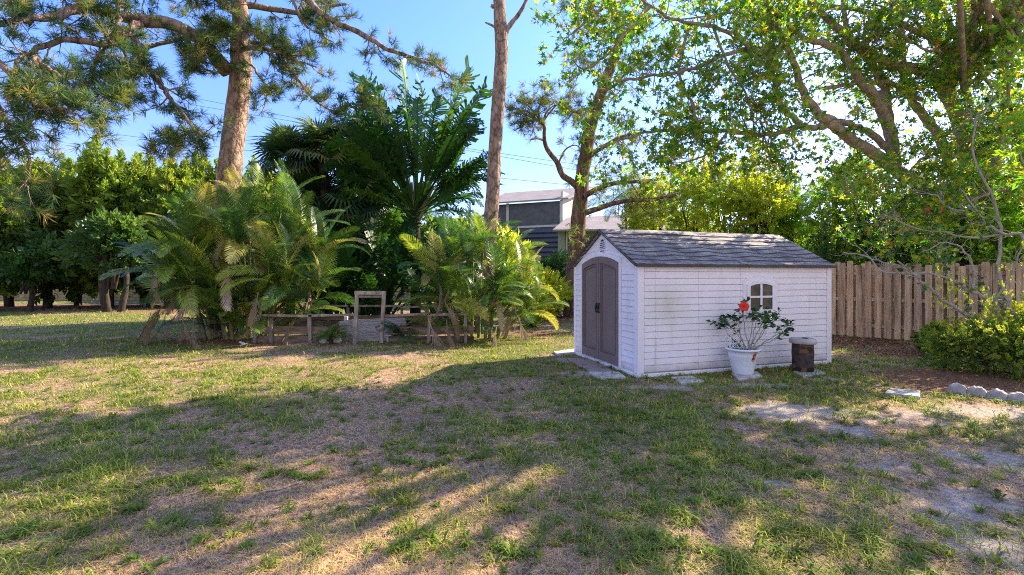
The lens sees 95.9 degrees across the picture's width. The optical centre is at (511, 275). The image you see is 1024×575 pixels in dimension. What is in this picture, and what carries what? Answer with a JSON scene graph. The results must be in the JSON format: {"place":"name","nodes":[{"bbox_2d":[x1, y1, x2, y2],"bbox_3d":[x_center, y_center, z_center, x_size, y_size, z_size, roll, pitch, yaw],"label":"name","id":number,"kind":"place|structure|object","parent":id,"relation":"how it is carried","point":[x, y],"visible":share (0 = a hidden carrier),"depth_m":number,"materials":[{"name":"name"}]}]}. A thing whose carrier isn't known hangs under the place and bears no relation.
{"place":"outdoors","nodes":[
{"label":"outdoors","id":0,"kind":"place"},
{"bbox_2d":[0,57,615,176],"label":"power line","id":1,"kind":"object","parent":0,"point":[418,141],"visible":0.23,"depth_m":29.99,"materials":[{"name":"black plastic"}]},
{"bbox_2d":[39,124,619,189],"bbox_3d":[-15.311,-8.840,31.999,67.230,7.754,0.022,0,0,0],"label":"power line","id":2,"kind":"object","parent":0,"point":[249,150],"visible":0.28,"depth_m":31.99,"materials":[{"name":"black plastic"}]},
{"bbox_2d":[2,71,679,178],"bbox_3d":[-14.833,-10.892,30.999,65.130,10.540,0.022,0,0,0],"label":"power line","id":3,"kind":"object","parent":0,"point":[306,123],"visible":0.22,"depth_m":30.99,"materials":[{"name":"black plastic"}]},
{"bbox_2d":[0,301,1023,574],"bbox_3d":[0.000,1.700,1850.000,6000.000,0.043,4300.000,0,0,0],"label":"ground","id":4,"kind":"structure","parent":0,"point":[960,509],"depth_m":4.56,"materials":[{"name":"green plant"}]},
{"bbox_2d":[0,168,34,297],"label":"hedge tree","id":5,"kind":"object","parent":4,"relation":"on","point":[9,226],"visible":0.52,"depth_m":21.54,"materials":[{"name":"green plant"}]},
{"bbox_2d":[1,158,37,306],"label":"hedge tree","id":6,"kind":"object","parent":4,"relation":"on","point":[8,302],"visible":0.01,"depth_m":24.67,"materials":[{"name":"green plant"}]},
{"bbox_2d":[0,228,83,311],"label":"shade tree","id":7,"kind":"object","parent":4,"relation":"on","point":[23,270],"visible":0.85,"depth_m":21.25,"materials":[{"name":"green plant"}]},
{"bbox_2d":[2,149,95,307],"bbox_3d":[-24.182,-2.388,23.998,5.010,8.254,3.899,0,0,0],"label":"hedge tree","id":8,"kind":"object","parent":4,"relation":"on","point":[46,295],"visible":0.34,"depth_m":23.54,"materials":[{"name":"green plant"}]},
{"bbox_2d":[62,157,121,305],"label":"hedge tree","id":9,"kind":"object","parent":4,"relation":"on","point":[78,302],"depth_m":25.69,"materials":[{"name":"green plant"}]},
{"bbox_2d":[57,135,150,307],"bbox_3d":[-20.877,-2.746,24.042,4.691,8.988,3.919,0,0,0],"label":"hedge tree","id":10,"kind":"object","parent":4,"relation":"on","point":[106,181],"visible":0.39,"depth_m":23.26,"materials":[{"name":"green plant"}]},
{"bbox_2d":[49,205,160,311],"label":"shade tree","id":11,"kind":"object","parent":4,"relation":"on","point":[105,230],"visible":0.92,"depth_m":21.10,"materials":[{"name":"green plant"}]},
{"bbox_2d":[129,153,176,305],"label":"hedge tree","id":12,"kind":"object","parent":4,"relation":"on","point":[151,189],"visible":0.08,"depth_m":25.41,"materials":[{"name":"green plant"}]},
{"bbox_2d":[129,157,214,306],"bbox_3d":[-17.606,-2.308,24.395,4.634,8.123,3.860,0,0,0],"label":"hedge tree","id":13,"kind":"object","parent":4,"relation":"on","point":[172,180],"visible":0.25,"depth_m":23.69,"materials":[{"name":"green plant"}]},
{"bbox_2d":[188,149,240,274],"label":"hedge tree","id":14,"kind":"object","parent":4,"relation":"on","point":[211,174],"visible":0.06,"depth_m":26.02,"materials":[{"name":"green plant"}]},
{"bbox_2d":[99,158,372,348],"bbox_3d":[-7.107,-0.517,12.496,6.873,5.609,4.356,0,0,0],"label":"areca palm","id":15,"kind":"object","parent":4,"relation":"on","point":[185,249],"visible":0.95,"depth_m":11.74,"materials":[{"name":"plant"}]},
{"bbox_2d":[0,0,472,336],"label":"pine tree","id":16,"kind":"object","parent":4,"relation":"on","point":[40,99],"visible":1,"depth_m":11.01,"materials":[{"name":"green plant"}]},
{"bbox_2d":[210,153,287,295],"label":"hedge tree","id":17,"kind":"object","parent":4,"relation":"on","point":[249,171],"visible":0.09,"depth_m":25.50,"materials":[{"name":"green plant"}]},
{"bbox_2d":[0,281,557,300],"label":"block wall","id":18,"kind":"structure","parent":4,"relation":"on","point":[59,297],"depth_m":30.90,"materials":[{"name":"grey concrete"}]},
{"bbox_2d":[243,119,319,313],"bbox_3d":[-8.897,-2.214,18.405,3.401,7.840,3.031,0,0,21],"label":"cabbage palm","id":19,"kind":"object","parent":4,"relation":"on","point":[275,144],"visible":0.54,"depth_m":17.66,"materials":[{"name":"green plant"}]},
{"bbox_2d":[266,481,301,491],"bbox_3d":[-1.819,1.690,3.687,0.263,0.019,0.043,0,0,-33],"label":"fallen stick","id":20,"kind":"object","parent":4,"relation":"on","point":[282,487],"visible":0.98,"depth_m":3.66,"materials":[{"name":"grey wood"}]},
{"bbox_2d":[267,159,338,313],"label":"cabbage palm","id":21,"kind":"object","parent":4,"relation":"on","point":[315,186],"visible":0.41,"depth_m":17.72,"materials":[{"name":"green plant"}]},
{"bbox_2d":[279,186,355,312],"bbox_3d":[-7.358,-1.053,19.116,3.706,5.576,3.688,0,0,0],"label":"paddle plant","id":22,"kind":"object","parent":4,"relation":"on","point":[339,227],"visible":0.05,"depth_m":18.04,"materials":[{"name":"green plant"}]},
{"bbox_2d":[282,112,355,296],"bbox_3d":[-7.471,-2.221,18.100,3.098,7.842,3.328,0,0,-41],"label":"cabbage palm","id":23,"kind":"object","parent":4,"relation":"on","point":[318,134],"visible":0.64,"depth_m":17.47,"materials":[{"name":"green plant"}]},
{"bbox_2d":[309,323,352,343],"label":"palm","id":24,"kind":"object","parent":4,"relation":"on","point":[332,332],"visible":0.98,"depth_m":11.35,"materials":[{"name":"green plant"}]},
{"bbox_2d":[333,338,341,342],"bbox_3d":[-4.394,1.647,11.650,0.246,0.132,0.189,0,0,0],"label":"white stone","id":25,"kind":"object","parent":4,"relation":"on","point":[336,340],"visible":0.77,"depth_m":11.59,"materials":[{"name":"white stone"}]},
{"bbox_2d":[273,206,403,320],"bbox_3d":[-6.205,-0.355,17.151,4.788,4.207,3.673,0,0,0],"label":"paddle plant","id":26,"kind":"object","parent":4,"relation":"on","point":[330,288],"visible":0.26,"depth_m":16.80,"materials":[{"name":"green plant"}]},
{"bbox_2d":[333,214,357,313],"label":"paddle plant","id":27,"kind":"object","parent":4,"relation":"on","point":[347,303],"visible":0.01,"depth_m":19.03,"materials":[{"name":"green plant"}]},
{"bbox_2d":[268,189,430,313],"bbox_3d":[-6.160,-0.769,18.904,6.521,5.012,3.952,0,0,0],"label":"paddle plant","id":28,"kind":"object","parent":4,"relation":"on","point":[335,229],"visible":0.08,"depth_m":17.66,"materials":[{"name":"green plant"}]},
{"bbox_2d":[304,185,409,298],"bbox_3d":[-6.082,-1.415,18.797,4.461,6.289,4.076,0,0,0],"label":"paddle plant","id":29,"kind":"object","parent":4,"relation":"on","point":[390,225],"visible":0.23,"depth_m":17.62,"materials":[{"name":"green plant"}]},
{"bbox_2d":[320,158,394,314],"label":"cabbage palm","id":30,"kind":"object","parent":4,"relation":"on","point":[368,208],"visible":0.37,"depth_m":17.54,"materials":[{"name":"green plant"}]},
{"bbox_2d":[279,204,442,314],"bbox_3d":[-5.580,-0.487,17.397,6.098,4.461,4.880,0,0,-27],"label":"paddle plant","id":31,"kind":"object","parent":4,"relation":"on","point":[370,224],"visible":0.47,"depth_m":17.23,"materials":[{"name":"green plant"}]},
{"bbox_2d":[252,304,475,342],"bbox_3d":[-4.304,1.329,13.365,7.265,0.788,3.600,0,0,0],"label":"garden enclosure","id":32,"kind":"object","parent":4,"relation":"on","point":[308,327],"visible":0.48,"depth_m":11.65,"materials":[{"name":"brown wood"}]},
{"bbox_2d":[352,291,385,343],"bbox_3d":[-3.534,1.057,11.448,0.827,1.331,0.054,0,0,0],"label":"gate frame","id":33,"kind":"object","parent":4,"relation":"on","point":[356,307],"visible":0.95,"depth_m":11.43,"materials":[{"name":"grey wood"}]},
{"bbox_2d":[339,318,406,340],"bbox_3d":[-3.612,1.407,11.931,1.762,0.606,0.162,0,0,0],"label":"mottled sheet","id":34,"kind":"object","parent":4,"relation":"on","point":[367,330],"visible":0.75,"depth_m":11.93,"materials":[{"name":"grey metal"}]},
{"bbox_2d":[337,261,422,314],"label":"paddle plant","id":35,"kind":"object","parent":4,"relation":"on","point":[382,285],"visible":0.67,"depth_m":16.09,"materials":[{"name":"green plant"}]},
{"bbox_2d":[375,320,420,343],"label":"palm","id":36,"kind":"object","parent":4,"relation":"on","point":[398,329],"visible":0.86,"depth_m":11.49,"materials":[{"name":"green plant"}]},
{"bbox_2d":[320,55,504,312],"bbox_3d":[-3.611,-3.465,17.658,7.014,10.341,3.716,0,0,-10],"label":"travellers palm","id":37,"kind":"object","parent":4,"relation":"on","point":[381,157],"visible":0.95,"depth_m":17.24,"materials":[{"name":"green plant"}]},
{"bbox_2d":[386,209,457,275],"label":"background tree","id":38,"kind":"object","parent":4,"relation":"on","point":[428,225],"visible":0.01,"depth_m":33.62,"materials":[{"name":"green plant"}]},
{"bbox_2d":[378,212,479,313],"bbox_3d":[-2.694,-0.336,17.002,4.156,4.165,5.559,0,0,0],"label":"paddle plant","id":39,"kind":"object","parent":4,"relation":"on","point":[401,255],"visible":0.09,"depth_m":16.82,"materials":[{"name":"green plant"}]},
{"bbox_2d":[399,229,476,313],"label":"paddle plant","id":40,"kind":"object","parent":4,"relation":"on","point":[409,272],"visible":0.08,"depth_m":15.47,"materials":[{"name":"green plant"}]},
{"bbox_2d":[437,311,458,325],"bbox_3d":[-1.960,1.415,14.300,0.620,0.570,0.560,0,0,0],"label":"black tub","id":41,"kind":"object","parent":4,"relation":"on","point":[439,317],"visible":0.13,"depth_m":14.05,"materials":[{"name":"plastic"}]},
{"bbox_2d":[424,213,501,237],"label":"background tree","id":42,"kind":"object","parent":4,"relation":"on","point":[461,220],"visible":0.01,"depth_m":32.12,"materials":[{"name":"green plant"}]},
{"bbox_2d":[422,201,517,307],"bbox_3d":[-1.804,-0.690,18.727,3.615,4.844,3.337,0,0,-18],"label":"paddle plant","id":43,"kind":"object","parent":4,"relation":"on","point":[482,217],"visible":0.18,"depth_m":18.43,"materials":[{"name":"green plant"}]},
{"bbox_2d":[396,210,567,348],"bbox_3d":[-0.797,0.416,12.233,4.626,4.428,3.471,0,0,0],"label":"areca palm","id":44,"kind":"object","parent":4,"relation":"on","point":[494,295],"visible":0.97,"depth_m":11.85,"materials":[{"name":"plant"}]},
{"bbox_2d":[474,0,527,331],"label":"bare pine","id":45,"kind":"object","parent":4,"relation":"on","point":[501,27],"visible":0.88,"depth_m":14.03,"materials":[{"name":"brown plant"}]},
{"bbox_2d":[474,225,534,305],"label":"background tree","id":46,"kind":"object","parent":4,"relation":"on","point":[507,230],"visible":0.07,"depth_m":26.20,"materials":[{"name":"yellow plant"}]},
{"bbox_2d":[6,309,1023,574],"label":"fallen leaves","id":47,"kind":"object","parent":4,"relation":"on","point":[844,345],"visible":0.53,"depth_m":9.47,"materials":[{"name":"brown plant"}]},
{"bbox_2d":[509,263,554,327],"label":"bush","id":48,"kind":"object","parent":4,"relation":"on","point":[543,308],"visible":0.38,"depth_m":14.86,"materials":[{"name":"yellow plant"}]},
{"bbox_2d":[536,249,567,311],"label":"bush","id":49,"kind":"object","parent":4,"relation":"on","point":[555,261],"visible":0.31,"depth_m":21.06,"materials":[{"name":"green plant"}]},
{"bbox_2d":[532,265,573,318],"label":"croton bush","id":50,"kind":"object","parent":4,"relation":"on","point":[553,282],"visible":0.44,"depth_m":17.33,"materials":[{"name":"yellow plant"}]},
{"bbox_2d":[546,279,573,317],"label":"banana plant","id":51,"kind":"object","parent":4,"relation":"on","point":[571,287],"visible":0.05,"depth_m":18.35,"materials":[{"name":"green plant"}]},
{"bbox_2d":[553,349,575,355],"bbox_3d":[1.242,1.685,10.060,0.910,0.050,0.418,0,0,-39],"label":"paving slab","id":52,"kind":"object","parent":4,"relation":"on","point":[563,352],"depth_m":9.91,"materials":[{"name":"concrete"}]},
{"bbox_2d":[566,358,615,371],"bbox_3d":[1.449,1.690,8.592,0.428,0.040,1.637,0,0,-13],"label":"slab","id":53,"kind":"object","parent":4,"relation":"on","point":[593,367],"depth_m":8.53,"materials":[{"name":"grey concrete"}]},
{"bbox_2d":[504,0,688,316],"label":"shaded pine","id":54,"kind":"object","parent":4,"relation":"on","point":[579,214],"visible":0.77,"depth_m":17.58,"materials":[{"name":"green plant"}]},
{"bbox_2d":[589,372,625,379],"bbox_3d":[1.597,1.688,7.734,0.544,0.045,0.497,0,0,0],"label":"paving slab","id":55,"kind":"object","parent":4,"relation":"on","point":[607,374],"depth_m":7.66,"materials":[{"name":"grey concrete"}]},
{"bbox_2d":[553,215,692,270],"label":"house wing","id":56,"kind":"structure","parent":4,"relation":"on","point":[594,224],"depth_m":30.09,"materials":[{"name":"white paint"}]},
{"bbox_2d":[568,237,590,250],"bbox_3d":[4.426,-1.100,30.063,1.516,2.800,0.050,0,0,4],"label":"window","id":57,"kind":"structure","parent":56,"relation":"in","point":[586,239],"depth_m":30.01,"materials":[{"name":"grey glass"}]},
{"bbox_2d":[622,165,684,230],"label":"background tree","id":58,"kind":"object","parent":4,"relation":"on","point":[633,221],"visible":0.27,"depth_m":23.51,"materials":[{"name":"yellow plant"}]},
{"bbox_2d":[671,376,703,384],"bbox_3d":[2.799,1.688,7.408,0.470,0.045,0.397,0,0,-14],"label":"paving slab","id":59,"kind":"object","parent":4,"relation":"on","point":[683,381],"depth_m":7.30,"materials":[{"name":"grey concrete"}]},
{"bbox_2d":[659,151,721,231],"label":"background tree","id":60,"kind":"object","parent":4,"relation":"on","point":[680,220],"visible":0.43,"depth_m":20.85,"materials":[{"name":"green plant"}]},
{"bbox_2d":[569,229,837,377],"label":"garden shed","id":61,"kind":"structure","parent":4,"relation":"on","point":[649,302],"depth_m":8.38,"materials":[{"name":"white plastic"}]},
{"bbox_2d":[582,257,598,358],"bbox_3d":[1.557,0.635,9.231,0.097,1.979,0.744,0,0,-17],"label":"door","id":62,"kind":"structure","parent":61,"relation":"in","point":[589,268],"depth_m":9.28,"materials":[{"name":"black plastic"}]},
{"bbox_2d":[597,257,617,365],"bbox_3d":[1.769,0.635,8.555,0.097,1.979,0.715,0,0,-17],"label":"door","id":63,"kind":"structure","parent":61,"relation":"in","point":[607,311],"depth_m":8.59,"materials":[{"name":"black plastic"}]},
{"bbox_2d":[742,275,776,316],"bbox_3d":[4.522,0.375,8.401,0.780,0.750,0.057,0,0,-17],"label":"window","id":64,"kind":"structure","parent":61,"relation":"in","point":[761,289],"depth_m":8.38,"materials":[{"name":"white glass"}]},
{"bbox_2d":[420,218,1021,263],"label":"distant woods","id":65,"kind":"object","parent":4,"relation":"on","point":[811,236],"depth_m":52.36,"materials":[{"name":"green plant"}]},
{"bbox_2d":[688,150,769,233],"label":"background tree","id":66,"kind":"object","parent":4,"relation":"on","point":[714,208],"visible":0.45,"depth_m":18.78,"materials":[{"name":"green plant"}]},
{"bbox_2d":[732,371,761,380],"bbox_3d":[3.925,1.690,7.786,0.846,0.040,0.410,0,0,-26],"label":"paving stone","id":67,"kind":"object","parent":4,"relation":"on","point":[745,377],"depth_m":7.61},
{"bbox_2d":[724,345,761,374],"bbox_3d":[3.928,1.452,7.860,0.570,0.437,0.570,0,0,0],"label":"flower pot","id":68,"kind":"object","parent":67,"relation":"on","point":[742,362],"visible":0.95,"depth_m":7.70,"materials":[{"name":"plastic"}]},
{"bbox_2d":[706,297,795,349],"bbox_3d":[4.133,0.838,7.896,1.532,0.965,0.618,0,0,-9],"label":"potted hibiscus","id":69,"kind":"object","parent":68,"relation":"on","point":[744,306],"visible":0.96,"depth_m":7.84,"materials":[{"name":"green plant"}]},
{"bbox_2d":[719,137,803,234],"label":"background tree","id":70,"kind":"object","parent":4,"relation":"on","point":[779,191],"visible":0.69,"depth_m":17.65,"materials":[{"name":"green plant"}]},
{"bbox_2d":[530,0,1023,273],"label":"maple tree","id":71,"kind":"object","parent":4,"relation":"on","point":[964,55],"visible":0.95,"depth_m":9.74,"materials":[{"name":"green plant"}]},
{"bbox_2d":[762,162,832,249],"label":"background tree","id":72,"kind":"object","parent":4,"relation":"on","point":[795,224],"visible":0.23,"depth_m":18.30,"materials":[{"name":"green plant"}]},
{"bbox_2d":[793,368,825,377],"bbox_3d":[5.124,1.690,7.967,0.870,0.040,0.341,0,0,-26],"label":"column slab","id":73,"kind":"object","parent":4,"relation":"on","point":[805,373],"depth_m":7.84,"materials":[{"name":"concrete"}]},
{"bbox_2d":[789,337,816,371],"bbox_3d":[5.096,1.380,8.093,0.426,0.580,0.426,0,0,0],"label":"brick stand","id":74,"kind":"object","parent":73,"relation":"on","point":[802,351],"visible":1,"depth_m":7.96,"materials":[{"name":"brick"}]},
{"bbox_2d":[782,195,846,265],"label":"background shrub","id":75,"kind":"object","parent":4,"relation":"on","point":[828,245],"visible":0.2,"depth_m":14.94,"materials":[{"name":"green plant"}]},
{"bbox_2d":[797,158,879,264],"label":"background shrub","id":76,"kind":"object","parent":4,"relation":"on","point":[840,241],"visible":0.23,"depth_m":16.21,"materials":[{"name":"green plant"}]},
{"bbox_2d":[818,146,907,264],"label":"background tree","id":77,"kind":"object","parent":4,"relation":"on","point":[863,259],"visible":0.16,"depth_m":16.01,"materials":[{"name":"green plant"}]},
{"bbox_2d":[856,177,947,266],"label":"background shrub","id":78,"kind":"object","parent":4,"relation":"on","point":[903,259],"visible":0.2,"depth_m":14.80,"materials":[{"name":"green plant"}]},
{"bbox_2d":[885,388,919,399],"bbox_3d":[5.578,1.685,6.596,0.376,0.050,0.438,0,0,41],"label":"paving slab","id":79,"kind":"object","parent":4,"relation":"on","point":[906,392],"depth_m":6.53,"materials":[{"name":"grey concrete"}]},
{"bbox_2d":[828,60,1023,369],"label":"bare shrub","id":80,"kind":"object","parent":4,"relation":"on","point":[999,238],"visible":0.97,"depth_m":8.47,"materials":[{"name":"grey plant"}]},
{"bbox_2d":[832,261,1023,340],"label":"board fence","id":81,"kind":"object","parent":4,"relation":"on","point":[881,305],"visible":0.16,"depth_m":11.92,"materials":[{"name":"brown wood"}]},
{"bbox_2d":[909,320,966,354],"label":"corner bush","id":82,"kind":"object","parent":4,"relation":"on","point":[925,328],"visible":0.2,"depth_m":9.77,"materials":[{"name":"green plant"}]},
{"bbox_2d":[902,152,975,264],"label":"background shrub","id":83,"kind":"object","parent":4,"relation":"on","point":[925,234],"depth_m":14.62,"materials":[{"name":"green plant"}]},
{"bbox_2d":[947,383,966,393],"bbox_3d":[6.424,1.638,6.658,0.212,0.163,0.105,0,0,39],"label":"garden edging","id":84,"kind":"object","parent":4,"relation":"on","point":[958,388],"visible":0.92,"depth_m":6.63,"materials":[{"name":"concrete"}]},
{"bbox_2d":[913,161,1014,265],"bbox_3d":[11.402,-0.658,11.734,2.487,4.782,1.286,0,0,0],"label":"climbing shrub","id":85,"kind":"object","parent":4,"relation":"on","point":[961,254],"visible":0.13,"depth_m":11.60,"materials":[{"name":"green plant"}]},
{"bbox_2d":[914,241,1023,376],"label":"flowering bush","id":86,"kind":"object","parent":4,"relation":"on","point":[983,345],"visible":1,"depth_m":8.03,"materials":[{"name":"green plant"}]},
{"bbox_2d":[967,385,986,396],"bbox_3d":[6.542,1.640,6.498,0.105,0.160,0.212,0,0,-42],"label":"garden edging","id":87,"kind":"object","parent":4,"relation":"on","point":[980,391],"visible":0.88,"depth_m":6.46,"materials":[{"name":"concrete"}]},
{"bbox_2d":[958,154,1023,264],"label":"climbing shrub","id":88,"kind":"object","parent":4,"relation":"on","point":[1016,213],"visible":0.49,"depth_m":11.14,"materials":[{"name":"green plant"}]},
{"bbox_2d":[986,388,1007,400],"bbox_3d":[6.642,1.636,6.321,0.105,0.168,0.212,0,0,-27],"label":"garden edging","id":89,"kind":"object","parent":4,"relation":"on","point":[998,393],"visible":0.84,"depth_m":6.29,"materials":[{"name":"concrete"}]},
{"bbox_2d":[981,31,1023,189],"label":"slender tree","id":90,"kind":"object","parent":4,"relation":"on","point":[1015,117],"visible":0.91,"depth_m":8.28,"materials":[{"name":"green plant"}]},
{"bbox_2d":[983,85,1023,260],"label":"background tree","id":91,"kind":"object","parent":4,"relation":"on","point":[1009,162],"visible":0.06,"depth_m":13.07,"materials":[{"name":"green plant"}]},
{"bbox_2d":[992,146,1023,255],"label":"background tree","id":92,"kind":"object","parent":4,"relation":"on","point":[1016,198],"depth_m":13.25,"materials":[{"name":"green plant"}]},
{"bbox_2d":[1007,392,1023,401],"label":"garden edging","id":93,"kind":"object","parent":4,"relation":"on","point":[1017,396],"visible":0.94,"depth_m":6.14,"materials":[{"name":"concrete"}]},
{"bbox_2d":[0,0,1023,231],"label":"sky","id":94,"kind":"structure","parent":0,"point":[459,29],"materials":[{"name":"blue"}]},
{"bbox_2d":[497,187,592,268],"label":"neighbour house","id":95,"kind":"structure","parent":0,"point":[542,220],"depth_m":34.93,"materials":[{"name":"white paint"}]},
{"bbox_2d":[497,201,559,226],"bbox_3d":[1.071,-4.625,35.267,5.495,1.750,0.120,0,0,22],"label":"window","id":96,"kind":"structure","parent":95,"relation":"in","point":[536,213],"depth_m":35.00,"materials":[{"name":"grey glass"}]},
{"bbox_2d":[588,173,653,229],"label":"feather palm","id":97,"kind":"object","parent":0,"point":[622,196],"visible":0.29,"depth_m":25.89,"materials":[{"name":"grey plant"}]},
{"bbox_2d":[617,210,659,229],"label":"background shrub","id":98,"kind":"object","parent":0,"point":[622,222],"visible":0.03,"depth_m":26.87,"materials":[{"name":"green plant"}]},
{"bbox_2d":[759,189,825,244],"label":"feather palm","id":99,"kind":"object","parent":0,"point":[802,212],"visible":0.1,"depth_m":18.66,"materials":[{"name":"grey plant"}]},
{"bbox_2d":[793,159,873,225],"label":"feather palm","id":100,"kind":"object","parent":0,"point":[809,200],"visible":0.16,"depth_m":18.32,"materials":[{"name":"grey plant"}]},
{"bbox_2d":[858,161,930,222],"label":"feather palm","id":101,"kind":"object","parent":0,"point":[894,192],"visible":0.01,"depth_m":16.50,"materials":[{"name":"plant"}]}
]}

